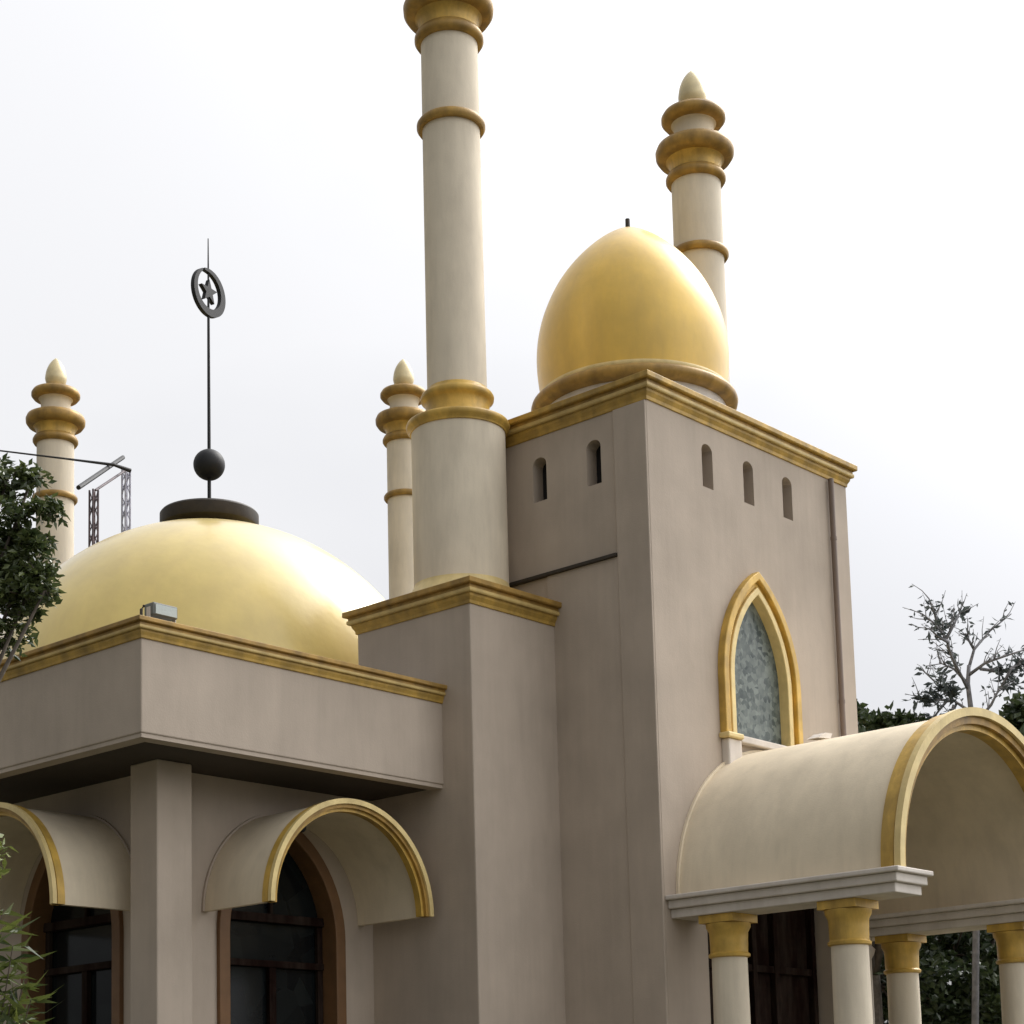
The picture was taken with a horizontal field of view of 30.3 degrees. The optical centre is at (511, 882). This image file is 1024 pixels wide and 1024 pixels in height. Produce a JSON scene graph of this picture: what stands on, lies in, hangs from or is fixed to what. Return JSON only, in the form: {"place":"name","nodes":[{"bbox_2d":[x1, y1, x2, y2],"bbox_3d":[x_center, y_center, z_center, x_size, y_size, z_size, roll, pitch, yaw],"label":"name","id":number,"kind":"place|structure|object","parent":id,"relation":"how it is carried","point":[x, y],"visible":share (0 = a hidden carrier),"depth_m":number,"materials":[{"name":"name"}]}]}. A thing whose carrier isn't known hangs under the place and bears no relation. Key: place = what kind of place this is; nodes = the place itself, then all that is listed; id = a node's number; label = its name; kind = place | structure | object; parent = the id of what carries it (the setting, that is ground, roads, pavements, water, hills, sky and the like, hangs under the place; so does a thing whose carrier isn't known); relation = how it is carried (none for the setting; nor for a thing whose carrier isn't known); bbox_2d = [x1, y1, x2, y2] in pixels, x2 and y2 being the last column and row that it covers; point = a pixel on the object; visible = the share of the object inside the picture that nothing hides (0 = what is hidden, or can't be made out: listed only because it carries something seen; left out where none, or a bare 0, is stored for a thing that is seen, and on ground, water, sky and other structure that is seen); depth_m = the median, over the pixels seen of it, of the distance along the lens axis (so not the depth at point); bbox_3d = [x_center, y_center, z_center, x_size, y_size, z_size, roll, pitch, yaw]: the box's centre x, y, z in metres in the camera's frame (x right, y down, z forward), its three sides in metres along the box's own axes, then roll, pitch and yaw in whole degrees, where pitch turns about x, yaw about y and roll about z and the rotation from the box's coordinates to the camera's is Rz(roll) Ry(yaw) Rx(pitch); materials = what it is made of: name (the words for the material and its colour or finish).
{"place":"outdoors","nodes":[
{"label":"outdoors","id":0,"kind":"place"},
{"bbox_2d":[0,0,1023,1022],"label":"sky","id":1,"kind":"structure","parent":0,"point":[872,193],"materials":[{"name":"white"}]},
{"bbox_3d":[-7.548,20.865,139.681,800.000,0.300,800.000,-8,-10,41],"label":"ground","id":2,"kind":"structure","parent":0,"visible":0},
{"bbox_2d":[0,453,70,681],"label":"leafy tree","id":3,"kind":"object","parent":2,"relation":"on","point":[24,590],"visible":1,"depth_m":12.40,"materials":[{"name":"green plant"}]},
{"bbox_2d":[26,358,85,567],"bbox_3d":[-8.008,-1.660,33.032,1.939,15.760,1.885,-8,-10,41],"label":"minaret","id":4,"kind":"object","parent":2,"relation":"on","point":[55,422],"visible":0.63,"depth_m":33.59,"materials":[{"name":"beige paint"}]},
{"bbox_2d":[0,450,131,546],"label":"lattice gantry","id":5,"kind":"object","parent":2,"relation":"on","point":[125,513],"visible":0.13,"depth_m":29.41,"materials":[{"name":"metal"}]},
{"bbox_2d":[0,498,446,1023],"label":"prayer hall","id":6,"kind":"structure","parent":2,"relation":"on","point":[197,826],"depth_m":18.99,"materials":[{"name":"paint"}]},
{"bbox_2d":[20,856,123,1023],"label":"window","id":7,"kind":"structure","parent":6,"relation":"in","point":[86,966],"depth_m":19.44,"materials":[{"name":"black glass"}]},
{"bbox_2d":[144,602,176,622],"bbox_3d":[-3.224,-2.454,17.367,0.152,0.194,0.300,-8,-10,41],"label":"floodlight","id":8,"kind":"object","parent":6,"relation":"on","point":[160,611],"visible":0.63,"depth_m":17.30,"materials":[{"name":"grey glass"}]},
{"bbox_2d":[191,238,225,497],"bbox_3d":[-3.983,-6.675,24.813,0.573,3.783,0.411,2,-9,-26],"label":"dome finial","id":9,"kind":"object","parent":6,"relation":"on","point":[209,464],"visible":0.99,"depth_m":24.73,"materials":[{"name":"black metal"}]},
{"bbox_2d":[217,832,346,1023],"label":"window","id":10,"kind":"structure","parent":6,"relation":"in","point":[283,961],"depth_m":19.63,"materials":[{"name":"black glass"}]},
{"bbox_2d":[375,359,425,598],"bbox_3d":[-1.766,-1.765,33.464,1.939,15.760,1.885,-8,-10,41],"label":"minaret","id":11,"kind":"object","parent":2,"relation":"on","point":[401,396],"visible":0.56,"depth_m":33.93,"materials":[{"name":"beige paint"}]},
{"bbox_2d":[342,0,565,1023],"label":"minaret","id":12,"kind":"object","parent":2,"relation":"on","point":[468,625],"visible":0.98,"depth_m":20.21,"materials":[{"name":"paint"}]},
{"bbox_2d":[505,218,857,1023],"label":"mosque tower","id":13,"kind":"structure","parent":2,"relation":"on","point":[677,536],"depth_m":20.69,"materials":[{"name":"paint"}]},
{"bbox_2d":[543,464,546,499],"bbox_3d":[0.441,-4.489,21.223,0.240,0.530,0.049,-8,-10,41],"label":"slit window","id":14,"kind":"structure","parent":13,"relation":"in","point":[544,468],"depth_m":21.26,"materials":[{"name":"black glass"}]},
{"bbox_2d":[596,446,601,483],"bbox_3d":[1.021,-4.564,20.707,0.240,0.530,0.049,-8,-10,41],"label":"slit window","id":15,"kind":"structure","parent":13,"relation":"in","point":[598,453],"depth_m":20.74,"materials":[{"name":"black glass"}]},
{"bbox_2d":[718,572,803,764],"bbox_3d":[2.759,-2.331,21.158,0.260,2.346,1.600,-8,-10,41],"label":"window","id":16,"kind":"structure","parent":13,"relation":"in","point":[760,702],"depth_m":21.25,"materials":[{"name":"gold metal"}]},
{"bbox_2d":[707,908,818,1023],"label":"door","id":17,"kind":"structure","parent":13,"relation":"in","point":[783,987],"depth_m":21.56,"materials":[{"name":"brown wood"}]},
{"bbox_2d":[655,71,733,382],"bbox_3d":[2.638,-3.115,24.339,1.939,15.760,1.885,-8,-10,41],"label":"minaret","id":18,"kind":"object","parent":2,"relation":"on","point":[694,154],"visible":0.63,"depth_m":24.89,"materials":[{"name":"beige paint"}]},
{"bbox_2d":[698,912,757,1023],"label":"porch column","id":19,"kind":"structure","parent":2,"relation":"on","point":[729,954],"depth_m":19.07,"materials":[{"name":"beige paint"}]},
{"bbox_2d":[665,707,1023,1023],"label":"entrance porch","id":20,"kind":"object","parent":2,"relation":"on","point":[917,828],"visible":0.91,"depth_m":19.42,"materials":[{"name":"paint"}]},
{"bbox_2d":[856,699,928,1023],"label":"broadleaf tree","id":21,"kind":"object","parent":2,"relation":"on","point":[869,721],"visible":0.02,"depth_m":31.35,"materials":[{"name":"green plant"}]},
{"bbox_2d":[875,933,926,1023],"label":"porch column","id":22,"kind":"structure","parent":2,"relation":"on","point":[902,971],"depth_m":21.60,"materials":[{"name":"beige paint"}]},
{"bbox_2d":[873,930,1001,1023],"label":"broadleaf tree","id":23,"kind":"object","parent":2,"relation":"on","point":[942,957],"visible":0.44,"depth_m":32.55,"materials":[{"name":"green plant"}]},
{"bbox_2d":[901,584,1023,1023],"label":"sparse tree","id":24,"kind":"object","parent":2,"relation":"on","point":[948,690],"visible":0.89,"depth_m":31.01,"materials":[{"name":"grey plant"}]},
{"bbox_2d":[999,692,1023,735],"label":"broadleaf tree","id":25,"kind":"object","parent":2,"relation":"on","point":[1012,712],"visible":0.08,"depth_m":29.62,"materials":[{"name":"green plant"}]},
{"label":"forecourt pavement","id":26,"kind":"structure","parent":0,"visible":0},
{"bbox_2d":[0,833,16,878],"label":"young tree","id":27,"kind":"object","parent":26,"relation":"on","point":[4,871],"visible":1,"depth_m":10.01,"materials":[{"name":"green plant"}]},
{"bbox_2d":[0,903,60,1023],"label":"palm shrub","id":28,"kind":"object","parent":26,"relation":"on","point":[7,1012],"visible":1,"depth_m":10.92,"materials":[{"name":"green plant"}]},
{"bbox_2d":[817,897,878,1023],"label":"porch column","id":29,"kind":"structure","parent":26,"relation":"on","point":[849,942],"depth_m":18.13,"materials":[{"name":"paint"}]},
{"bbox_2d":[986,921,1023,1023],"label":"porch column","id":30,"kind":"structure","parent":26,"relation":"on","point":[1008,938],"depth_m":20.66,"materials":[{"name":"beige paint"}]}
]}

